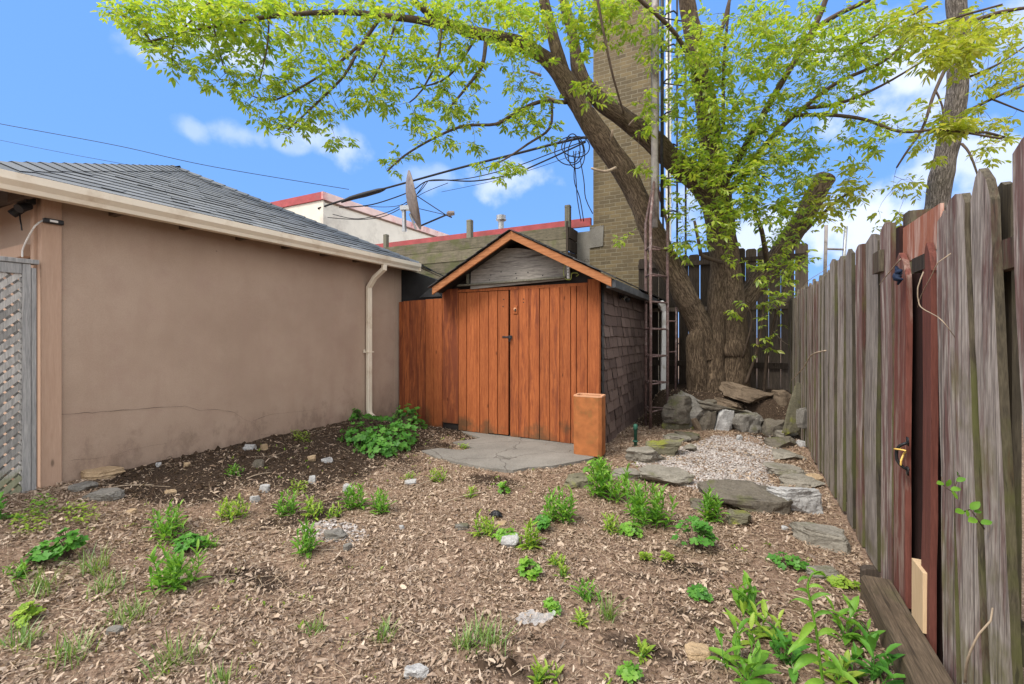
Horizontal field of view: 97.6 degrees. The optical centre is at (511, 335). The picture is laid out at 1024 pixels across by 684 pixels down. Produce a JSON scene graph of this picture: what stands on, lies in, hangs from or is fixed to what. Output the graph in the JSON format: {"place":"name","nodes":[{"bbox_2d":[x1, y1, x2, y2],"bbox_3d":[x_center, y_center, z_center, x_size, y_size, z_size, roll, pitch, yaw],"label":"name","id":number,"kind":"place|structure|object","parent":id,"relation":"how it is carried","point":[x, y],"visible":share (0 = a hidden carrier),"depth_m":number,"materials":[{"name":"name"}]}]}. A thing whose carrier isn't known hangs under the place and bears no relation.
{"place":"outdoors","nodes":[
{"label":"outdoors","id":0,"kind":"place"},
{"bbox_2d":[0,338,1023,683],"bbox_3d":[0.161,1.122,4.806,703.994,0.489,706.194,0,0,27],"label":"ground","id":1,"kind":"structure","parent":0,"point":[764,412],"depth_m":2.51,"materials":[{"name":"wood"}]},
{"bbox_2d":[2,558,30,581],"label":"weed","id":2,"kind":"object","parent":1,"relation":"on","point":[22,565],"visible":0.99,"depth_m":2.40,"materials":[{"name":"green plant"}]},
{"bbox_2d":[0,256,38,495],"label":"lattice screen","id":3,"kind":"object","parent":1,"relation":"on","point":[23,423],"visible":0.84,"depth_m":3.20,"materials":[{"name":"grey wood"}]},
{"bbox_2d":[9,600,45,627],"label":"weed","id":4,"kind":"object","parent":1,"relation":"on","point":[26,610],"visible":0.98,"depth_m":2.10,"materials":[{"name":"green plant"}]},
{"bbox_2d":[0,616,57,653],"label":"grass tuft","id":5,"kind":"object","parent":1,"relation":"on","point":[23,635],"visible":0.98,"depth_m":1.96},
{"bbox_2d":[9,561,70,600],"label":"grass tuft","id":6,"kind":"object","parent":1,"relation":"on","point":[38,578],"visible":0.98,"depth_m":2.31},
{"bbox_2d":[22,540,64,563],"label":"weed","id":7,"kind":"object","parent":1,"relation":"on","point":[43,555],"visible":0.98,"depth_m":2.51,"materials":[{"name":"green plant"}]},
{"bbox_2d":[24,623,106,671],"bbox_3d":[-1.850,1.279,1.865,0.287,0.147,0.230,0,0,-23],"label":"grass tuft","id":8,"kind":"object","parent":1,"relation":"on","point":[79,643],"visible":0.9,"depth_m":1.87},
{"bbox_2d":[49,527,88,560],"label":"weed","id":9,"kind":"object","parent":1,"relation":"on","point":[72,541],"visible":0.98,"depth_m":2.59,"materials":[{"name":"green plant"}]},
{"bbox_2d":[57,541,116,576],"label":"grass tuft","id":10,"kind":"object","parent":1,"relation":"on","point":[97,568],"visible":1,"depth_m":2.52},
{"bbox_2d":[80,466,124,480],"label":"stone","id":11,"kind":"object","parent":1,"relation":"on","point":[103,472],"visible":0.92,"depth_m":3.56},
{"bbox_2d":[82,487,124,501],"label":"stone","id":12,"kind":"object","parent":1,"relation":"on","point":[109,494],"visible":0.93,"depth_m":3.18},
{"bbox_2d":[82,569,127,600],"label":"grass tuft","id":13,"kind":"object","parent":1,"relation":"on","point":[103,585],"visible":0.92,"depth_m":2.36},
{"bbox_2d":[96,585,161,628],"bbox_3d":[-1.801,1.286,2.109,0.278,0.128,0.356,0,0,-37],"label":"grass tuft","id":14,"kind":"object","parent":1,"relation":"on","point":[126,611],"visible":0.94,"depth_m":2.12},
{"bbox_2d":[142,499,189,544],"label":"weed","id":15,"kind":"object","parent":1,"relation":"on","point":[170,526],"visible":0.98,"depth_m":2.92,"materials":[{"name":"green plant"}]},
{"bbox_2d":[128,623,217,683],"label":"grass tuft","id":16,"kind":"object","parent":1,"relation":"on","point":[168,646],"visible":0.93,"depth_m":1.83,"materials":[{"name":"plant"}]},
{"bbox_2d":[140,538,211,595],"bbox_3d":[-1.798,1.214,2.382,0.290,0.283,0.303,0,0,27],"label":"weed","id":17,"kind":"object","parent":1,"relation":"on","point":[175,571],"visible":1,"depth_m":2.37,"materials":[{"name":"green plant"}]},
{"bbox_2d":[170,532,206,552],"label":"weed","id":18,"kind":"object","parent":1,"relation":"on","point":[190,540],"visible":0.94,"depth_m":2.79,"materials":[{"name":"green plant"}]},
{"bbox_2d":[189,659,240,683],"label":"grass tuft","id":19,"kind":"object","parent":1,"relation":"on","point":[220,674],"visible":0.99,"depth_m":1.74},
{"bbox_2d":[0,161,443,487],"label":"garage","id":20,"kind":"structure","parent":1,"relation":"on","point":[181,311],"depth_m":4.23,"materials":[{"name":"brown paint"}]},
{"bbox_2d":[3,273,18,469],"bbox_3d":[-5.326,0.375,4.365,3.818,1.950,0.040,0,0,27],"label":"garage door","id":21,"kind":"structure","parent":20,"relation":"in","point":[4,278],"depth_m":3.77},
{"bbox_2d":[212,492,249,522],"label":"weed","id":22,"kind":"object","parent":1,"relation":"on","point":[229,508],"visible":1,"depth_m":3.25,"materials":[{"name":"green plant"}]},
{"bbox_2d":[272,488,303,517],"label":"weed","id":23,"kind":"object","parent":1,"relation":"on","point":[289,504],"visible":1,"depth_m":3.39,"materials":[{"name":"green plant"}]},
{"bbox_2d":[289,517,323,558],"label":"weed","id":24,"kind":"object","parent":1,"relation":"on","point":[306,544],"visible":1,"depth_m":2.77,"materials":[{"name":"green plant"}]},
{"bbox_2d":[300,495,324,519],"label":"weed","id":25,"kind":"object","parent":1,"relation":"on","point":[308,508],"visible":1,"depth_m":3.34,"materials":[{"name":"green plant"}]},
{"bbox_2d":[300,518,368,542],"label":"pale pebbles","id":26,"kind":"object","parent":1,"relation":"on","point":[335,524],"visible":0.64,"depth_m":3.10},
{"bbox_2d":[335,483,369,509],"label":"weed","id":27,"kind":"object","parent":1,"relation":"on","point":[354,497],"visible":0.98,"depth_m":3.48,"materials":[{"name":"green plant"}]},
{"bbox_2d":[270,191,447,243],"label":"white building","id":28,"kind":"structure","parent":1,"relation":"on","point":[372,231],"depth_m":15.43,"materials":[{"name":"paint"}]},
{"bbox_2d":[318,136,586,208],"bbox_3d":[-2.071,-4.339,12.275,9.350,0.548,0.701,0,0,31],"label":"service cable","id":29,"kind":"object","parent":28,"relation":"attached to","point":[365,194],"visible":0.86,"depth_m":12.93,"materials":[{"name":"black rubber"}]},
{"bbox_2d":[554,133,592,221],"bbox_3d":[1.317,-3.385,9.591,0.823,1.890,0.103,0,0,0],"label":"cable coil","id":30,"kind":"object","parent":29,"relation":"hanging from","point":[579,141],"visible":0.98,"depth_m":9.59,"materials":[{"name":"black rubber"}]},
{"bbox_2d":[339,141,585,207],"bbox_3d":[-1.807,-4.248,12.283,8.437,0.433,0.583,0,0,32],"label":"service cable","id":31,"kind":"object","parent":28,"relation":"attached to","point":[464,180],"visible":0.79,"depth_m":12.11,"materials":[{"name":"black rubber"}]},
{"bbox_2d":[337,403,427,458],"bbox_3d":[-1.597,1.118,5.497,1.044,0.374,1.678,0,0,-7],"label":"leafy bush","id":32,"kind":"object","parent":1,"relation":"on","point":[390,439],"visible":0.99,"depth_m":5.08,"materials":[{"name":"green plant"}]},
{"bbox_2d":[369,487,395,514],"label":"weed","id":33,"kind":"object","parent":1,"relation":"on","point":[378,506],"visible":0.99,"depth_m":3.42,"materials":[{"name":"green plant"}]},
{"bbox_2d":[90,418,683,683],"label":"soil clods","id":34,"kind":"object","parent":1,"relation":"on","point":[482,665],"visible":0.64,"depth_m":4.01,"materials":[{"name":"soil"}]},
{"bbox_2d":[403,663,428,679],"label":"stone","id":35,"kind":"object","parent":1,"relation":"on","point":[417,670],"visible":0.96,"depth_m":1.75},
{"bbox_2d":[26,435,808,683],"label":"seedlings","id":36,"kind":"object","parent":1,"relation":"on","point":[606,674],"visible":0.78,"depth_m":2.57,"materials":[{"name":"green plant"}]},
{"bbox_2d":[399,298,442,427],"bbox_3d":[-1.346,0.397,6.598,0.815,1.861,0.067,0,0,27],"label":"plank fence","id":37,"kind":"object","parent":1,"relation":"on","point":[420,353],"visible":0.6,"depth_m":6.54,"materials":[{"name":"orange wood"}]},
{"bbox_2d":[0,422,893,683],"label":"dry straw","id":38,"kind":"object","parent":1,"relation":"on","point":[380,570],"visible":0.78,"depth_m":2.54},
{"bbox_2d":[446,619,482,658],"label":"grass tuft","id":39,"kind":"object","parent":1,"relation":"on","point":[467,640],"visible":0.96,"depth_m":1.94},
{"bbox_2d":[375,217,591,247],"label":"flat roof building","id":40,"kind":"structure","parent":1,"relation":"on","point":[579,223],"depth_m":11.15,"materials":[{"name":"red"}]},
{"bbox_2d":[400,170,454,231],"bbox_3d":[-2.570,-3.829,12.706,1.615,1.701,1.285,0,0,27],"label":"satellite dish","id":41,"kind":"object","parent":40,"relation":"on","point":[412,207],"visible":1,"depth_m":12.57,"materials":[{"name":"grey paint"}]},
{"bbox_2d":[385,221,577,279],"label":"plank parapet","id":42,"kind":"structure","parent":40,"relation":"attached to","point":[443,257],"depth_m":10.91,"materials":[{"name":"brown wood"}]},
{"bbox_2d":[467,509,499,536],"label":"weed","id":43,"kind":"object","parent":1,"relation":"on","point":[490,529],"visible":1,"depth_m":3.00,"materials":[{"name":"green plant"}]},
{"bbox_2d":[470,607,521,656],"bbox_3d":[-0.077,1.290,1.943,0.262,0.137,0.294,0,0,11],"label":"grass tuft","id":44,"kind":"object","parent":1,"relation":"on","point":[489,639],"visible":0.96,"depth_m":1.97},
{"bbox_2d":[422,430,604,472],"bbox_3d":[-0.090,1.356,5.233,2.163,0.076,1.433,0,0,27],"label":"concrete pad","id":45,"kind":"object","parent":1,"relation":"on","point":[499,453],"visible":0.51,"depth_m":5.03,"materials":[{"name":"concrete"}]},
{"bbox_2d":[574,393,605,456],"bbox_3d":[0.873,0.990,5.039,0.326,0.660,0.229,0,0,27],"label":"clay flue tile","id":46,"kind":"object","parent":45,"relation":"on","point":[589,424],"visible":0.99,"depth_m":4.94,"materials":[{"name":"ceramic"}]},
{"bbox_2d":[515,556,542,580],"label":"weed","id":47,"kind":"object","parent":1,"relation":"on","point":[525,562],"visible":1,"depth_m":2.49,"materials":[{"name":"green plant"}]},
{"bbox_2d":[516,518,547,550],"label":"weed","id":48,"kind":"object","parent":1,"relation":"on","point":[531,543],"visible":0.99,"depth_m":2.83,"materials":[{"name":"green plant"}]},
{"bbox_2d":[527,654,564,683],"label":"weed","id":49,"kind":"object","parent":1,"relation":"on","point":[539,677],"visible":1,"depth_m":1.75,"materials":[{"name":"green plant"}]},
{"bbox_2d":[90,0,1002,392],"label":"maple tree","id":50,"kind":"object","parent":1,"relation":"on","point":[718,330],"visible":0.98,"depth_m":6.30,"materials":[{"name":"green plant"}]},
{"bbox_2d":[427,229,665,443],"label":"garden shed","id":51,"kind":"structure","parent":1,"relation":"on","point":[536,335],"depth_m":5.84,"materials":[{"name":"orange wood"}]},
{"bbox_2d":[459,290,511,434],"bbox_3d":[-0.367,0.361,6.066,0.839,1.919,0.079,0,0,27],"label":"door","id":52,"kind":"structure","parent":51,"relation":"in","point":[484,337],"depth_m":6.06,"materials":[{"name":"orange wood"}]},
{"bbox_2d":[510,285,587,442],"bbox_3d":[0.447,0.358,5.656,1.047,1.933,0.067,0,0,27],"label":"door","id":53,"kind":"structure","parent":51,"relation":"in","point":[549,326],"depth_m":5.64,"materials":[{"name":"orange wood"}]},
{"bbox_2d":[541,486,577,523],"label":"weed","id":54,"kind":"object","parent":1,"relation":"on","point":[563,506],"visible":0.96,"depth_m":3.23,"materials":[{"name":"green plant"}]},
{"bbox_2d":[563,472,592,488],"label":"stone","id":55,"kind":"object","parent":1,"relation":"on","point":[576,480],"visible":0.82,"depth_m":3.97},
{"bbox_2d":[569,576,602,607],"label":"weed","id":56,"kind":"object","parent":1,"relation":"on","point":[588,595],"visible":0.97,"depth_m":2.29,"materials":[{"name":"green plant"}]},
{"bbox_2d":[583,456,632,502],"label":"weed","id":57,"kind":"object","parent":1,"relation":"on","point":[602,480],"visible":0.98,"depth_m":3.70,"materials":[{"name":"green plant"}]},
{"bbox_2d":[585,583,631,622],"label":"grass tuft","id":58,"kind":"object","parent":1,"relation":"on","point":[609,615],"visible":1,"depth_m":2.13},
{"bbox_2d":[575,0,659,391],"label":"brick chimney","id":59,"kind":"object","parent":1,"relation":"on","point":[613,214],"visible":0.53,"depth_m":9.61,"materials":[{"name":"brick"}]},
{"bbox_2d":[616,660,643,683],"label":"weed","id":60,"kind":"object","parent":1,"relation":"on","point":[629,671],"visible":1,"depth_m":1.75,"materials":[{"name":"green plant"}]},
{"bbox_2d":[618,521,642,537],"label":"weed","id":61,"kind":"object","parent":1,"relation":"on","point":[628,527],"visible":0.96,"depth_m":3.02,"materials":[{"name":"green plant"}]},
{"bbox_2d":[627,634,654,664],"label":"weed","id":62,"kind":"object","parent":1,"relation":"on","point":[643,647],"visible":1,"depth_m":1.89,"materials":[{"name":"green plant"}]},
{"bbox_2d":[625,446,665,463],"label":"stone","id":63,"kind":"object","parent":1,"relation":"on","point":[645,454],"visible":0.92,"depth_m":4.78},
{"bbox_2d":[621,479,678,528],"bbox_3d":[0.988,1.197,3.249,0.400,0.342,0.410,0,0,5],"label":"weed","id":64,"kind":"object","parent":1,"relation":"on","point":[637,500],"visible":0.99,"depth_m":3.19,"materials":[{"name":"green plant"}]},
{"bbox_2d":[644,0,668,428],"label":"antenna tower","id":65,"kind":"structure","parent":1,"relation":"on","point":[656,192],"depth_m":6.65,"materials":[{"name":"metal"}]},
{"bbox_2d":[658,300,665,389],"bbox_3d":[2.510,0.347,7.475,0.169,1.879,0.112,0,0,0],"label":"white leader","id":66,"kind":"object","parent":1,"relation":"on","point":[662,307],"visible":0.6,"depth_m":7.47,"materials":[{"name":"plastic"}]},
{"bbox_2d":[645,438,683,456],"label":"stone","id":67,"kind":"object","parent":1,"relation":"on","point":[667,447],"visible":0.75,"depth_m":5.03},
{"bbox_2d":[638,464,694,486],"bbox_3d":[1.426,1.306,4.180,0.524,0.138,0.313,0,0,19],"label":"stone","id":68,"kind":"object","parent":1,"relation":"on","point":[666,474],"visible":0.92,"depth_m":4.10,"materials":[{"name":"stone"}]},
{"bbox_2d":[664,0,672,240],"bbox_3d":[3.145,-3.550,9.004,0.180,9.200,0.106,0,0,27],"label":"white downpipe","id":69,"kind":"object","parent":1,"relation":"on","point":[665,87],"visible":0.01,"depth_m":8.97,"materials":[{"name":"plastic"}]},
{"bbox_2d":[662,0,686,343],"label":"steel ladder","id":70,"kind":"object","parent":1,"relation":"on","point":[669,77],"visible":0.24,"depth_m":8.52,"materials":[{"name":"metal"}]},
{"bbox_2d":[661,422,693,429],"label":"stone","id":71,"kind":"object","parent":1,"relation":"on","point":[670,426],"visible":0.15,"depth_m":6.42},
{"bbox_2d":[661,395,691,423],"bbox_3d":[2.412,1.059,6.489,0.429,0.409,0.311,0,0,-34],"label":"stone","id":72,"kind":"object","parent":71,"relation":"on","point":[676,409],"visible":0.99,"depth_m":6.41,"materials":[{"name":"stone"}]},
{"bbox_2d":[673,391,712,426],"bbox_3d":[2.667,1.069,6.612,0.650,0.492,0.460,0,0,27],"label":"stone","id":73,"kind":"object","parent":1,"relation":"on","point":[697,411],"visible":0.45,"depth_m":6.45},
{"bbox_2d":[671,515,718,550],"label":"weed","id":74,"kind":"object","parent":1,"relation":"on","point":[701,528],"visible":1,"depth_m":2.80,"materials":[{"name":"green plant"}]},
{"bbox_2d":[685,641,710,661],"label":"stone","id":75,"kind":"object","parent":1,"relation":"on","point":[698,652],"visible":0.9,"depth_m":1.87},
{"bbox_2d":[687,583,713,601],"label":"weed","id":76,"kind":"object","parent":1,"relation":"on","point":[697,592],"visible":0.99,"depth_m":2.28,"materials":[{"name":"green plant"}]},
{"bbox_2d":[698,410,716,430],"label":"stone","id":77,"kind":"object","parent":1,"relation":"on","point":[707,420],"visible":0.54,"depth_m":6.38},
{"bbox_2d":[696,483,730,522],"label":"weed","id":78,"kind":"object","parent":1,"relation":"on","point":[708,503],"visible":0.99,"depth_m":3.26,"materials":[{"name":"green plant"}]},
{"bbox_2d":[638,243,807,400],"bbox_3d":[3.613,-0.087,7.907,2.713,2.875,0.070,0,0,27],"label":"back fence","id":79,"kind":"object","parent":1,"relation":"on","point":[777,367],"visible":0.23,"depth_m":7.67,"materials":[{"name":"grey wood"}]},
{"bbox_2d":[714,409,733,430],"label":"stone","id":80,"kind":"object","parent":1,"relation":"on","point":[724,418],"visible":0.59,"depth_m":6.33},
{"bbox_2d":[725,509,750,525],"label":"stone","id":81,"kind":"object","parent":1,"relation":"on","point":[740,517],"visible":0.94,"depth_m":3.18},
{"bbox_2d":[706,608,779,683],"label":"weed","id":82,"kind":"object","parent":1,"relation":"on","point":[756,661],"visible":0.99,"depth_m":1.78,"materials":[{"name":"green plant"}]},
{"bbox_2d":[697,479,792,514],"bbox_3d":[1.829,1.268,3.529,0.668,0.184,0.279,0,0,16],"label":"stone","id":83,"kind":"object","parent":1,"relation":"on","point":[750,496],"visible":0.81,"depth_m":3.46,"materials":[{"name":"stone"}]},
{"bbox_2d":[732,410,763,432],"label":"stone","id":84,"kind":"object","parent":1,"relation":"on","point":[747,421],"visible":0.81,"depth_m":6.25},
{"bbox_2d":[728,570,769,619],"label":"weed","id":85,"kind":"object","parent":1,"relation":"on","point":[739,594],"visible":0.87,"depth_m":2.20,"materials":[{"name":"green plant"}]},
{"bbox_2d":[722,599,798,645],"bbox_3d":[1.115,1.278,1.986,0.284,0.178,0.195,0,0,-2],"label":"weed","id":86,"kind":"object","parent":1,"relation":"on","point":[758,630],"visible":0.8,"depth_m":2.01,"materials":[{"name":"green plant"}]},
{"bbox_2d":[761,418,784,436],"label":"stone","id":87,"kind":"object","parent":1,"relation":"on","point":[769,426],"visible":0.6,"depth_m":6.09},
{"bbox_2d":[763,436,797,448],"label":"stone","id":88,"kind":"object","parent":1,"relation":"on","point":[780,442],"visible":0.89,"depth_m":5.44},
{"bbox_2d":[771,390,791,406],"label":"stone","id":89,"kind":"object","parent":1,"relation":"on","point":[781,397],"visible":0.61,"depth_m":6.43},
{"bbox_2d":[763,462,806,475],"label":"stone","id":90,"kind":"object","parent":1,"relation":"on","point":[777,469],"visible":0.78,"depth_m":4.32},
{"bbox_2d":[764,621,809,683],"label":"weed","id":91,"kind":"object","parent":1,"relation":"on","point":[784,642],"visible":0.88,"depth_m":1.86,"materials":[{"name":"green plant"}]},
{"bbox_2d":[766,551,809,569],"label":"weed","id":92,"kind":"object","parent":1,"relation":"on","point":[796,563],"visible":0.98,"depth_m":2.59,"materials":[{"name":"green plant"}]},
{"bbox_2d":[770,448,806,459],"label":"stone","id":93,"kind":"object","parent":1,"relation":"on","point":[782,454],"visible":0.97,"depth_m":4.87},
{"bbox_2d":[782,382,800,435],"bbox_3d":[3.678,0.949,5.850,0.304,0.707,0.117,0,0,4],"label":"stone","id":94,"kind":"object","parent":1,"relation":"on","point":[790,426],"visible":0.83,"depth_m":5.80,"materials":[{"name":"stone"}]},
{"bbox_2d":[766,486,823,513],"bbox_3d":[2.182,1.257,3.503,0.401,0.210,0.286,0,0,-3],"label":"stone","id":95,"kind":"object","parent":1,"relation":"on","point":[807,500],"visible":0.66,"depth_m":3.39,"materials":[{"name":"stone"}]},
{"bbox_2d":[779,473,825,487],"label":"stone","id":96,"kind":"object","parent":1,"relation":"on","point":[798,480],"visible":0.91,"depth_m":4.02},
{"bbox_2d":[788,522,850,554],"bbox_3d":[2.009,1.301,2.930,0.339,0.128,0.261,0,0,27],"label":"stone","id":97,"kind":"object","parent":1,"relation":"on","point":[829,537],"visible":0.87,"depth_m":2.86,"materials":[{"name":"stone"}]},
{"bbox_2d":[787,567,857,683],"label":"tall weed","id":98,"kind":"object","parent":1,"relation":"on","point":[835,666],"visible":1,"depth_m":1.59,"materials":[{"name":"green plant"}]},
{"bbox_2d":[804,565,840,579],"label":"stone","id":99,"kind":"object","parent":1,"relation":"on","point":[827,570],"visible":0.7,"depth_m":2.50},
{"bbox_2d":[823,225,847,273],"bbox_3d":[6.204,-1.400,8.600,0.475,1.452,0.057,0,0,0],"label":"pipe ladder","id":100,"kind":"object","parent":1,"relation":"on","point":[826,248],"visible":0.63,"depth_m":8.58,"materials":[{"name":"metal"}]},
{"bbox_2d":[812,646,868,683],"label":"weed","id":101,"kind":"object","parent":1,"relation":"on","point":[853,674],"visible":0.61,"depth_m":1.76,"materials":[{"name":"green plant"}]},
{"bbox_2d":[827,574,860,590],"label":"weed","id":102,"kind":"object","parent":1,"relation":"on","point":[835,581],"visible":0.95,"depth_m":2.38,"materials":[{"name":"green plant"}]},
{"bbox_2d":[824,594,884,658],"bbox_3d":[1.486,1.263,1.979,0.199,0.194,0.247,0,0,-8],"label":"weed","id":103,"kind":"object","parent":1,"relation":"on","point":[852,604],"visible":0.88,"depth_m":1.98,"materials":[{"name":"green plant"}]},
{"bbox_2d":[837,621,905,683],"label":"weed","id":104,"kind":"object","parent":1,"relation":"on","point":[878,668],"visible":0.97,"depth_m":1.74,"materials":[{"name":"green plant"}]},
{"bbox_2d":[788,137,1023,683],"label":"board fence","id":105,"kind":"object","parent":1,"relation":"on","point":[907,402],"visible":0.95,"depth_m":1.79,"materials":[{"name":"grey wood"}]},
{"bbox_2d":[955,501,991,528],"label":"fence shoot","id":106,"kind":"object","parent":105,"relation":"attached to","point":[975,505],"visible":0.99,"depth_m":1.38,"materials":[{"name":"green plant"}]},
{"bbox_2d":[963,608,993,682],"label":"dead vine","id":107,"kind":"object","parent":105,"relation":"attached to","point":[971,649],"visible":1,"depth_m":1.36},
{"bbox_2d":[860,575,953,683],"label":"timber beam","id":108,"kind":"structure","parent":1,"relation":"on","point":[890,614],"depth_m":1.86,"materials":[{"name":"wood"}]},
{"bbox_2d":[866,0,1023,252],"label":"street tree","id":109,"kind":"object","parent":1,"relation":"on","point":[941,175],"visible":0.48,"depth_m":7.32,"materials":[{"name":"green plant"}]},
{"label":"stone","id":110,"kind":"object","parent":1,"relation":"on","visible":0},
{"bbox_2d":[719,381,773,402],"bbox_3d":[3.551,0.881,6.689,0.736,0.375,0.596,0,0,5],"label":"stone","id":111,"kind":"object","parent":110,"relation":"on","point":[740,392],"visible":0.86,"depth_m":6.54,"materials":[{"name":"stone"}]},
{"bbox_2d":[0,0,1023,337],"label":"sky","id":112,"kind":"structure","parent":0,"point":[64,70],"materials":[{"name":"blue"}]},
{"bbox_2d":[631,434,781,489],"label":"gravel","id":113,"kind":"structure","parent":0,"point":[731,465],"depth_m":4.81,"materials":[{"name":"gravel"}]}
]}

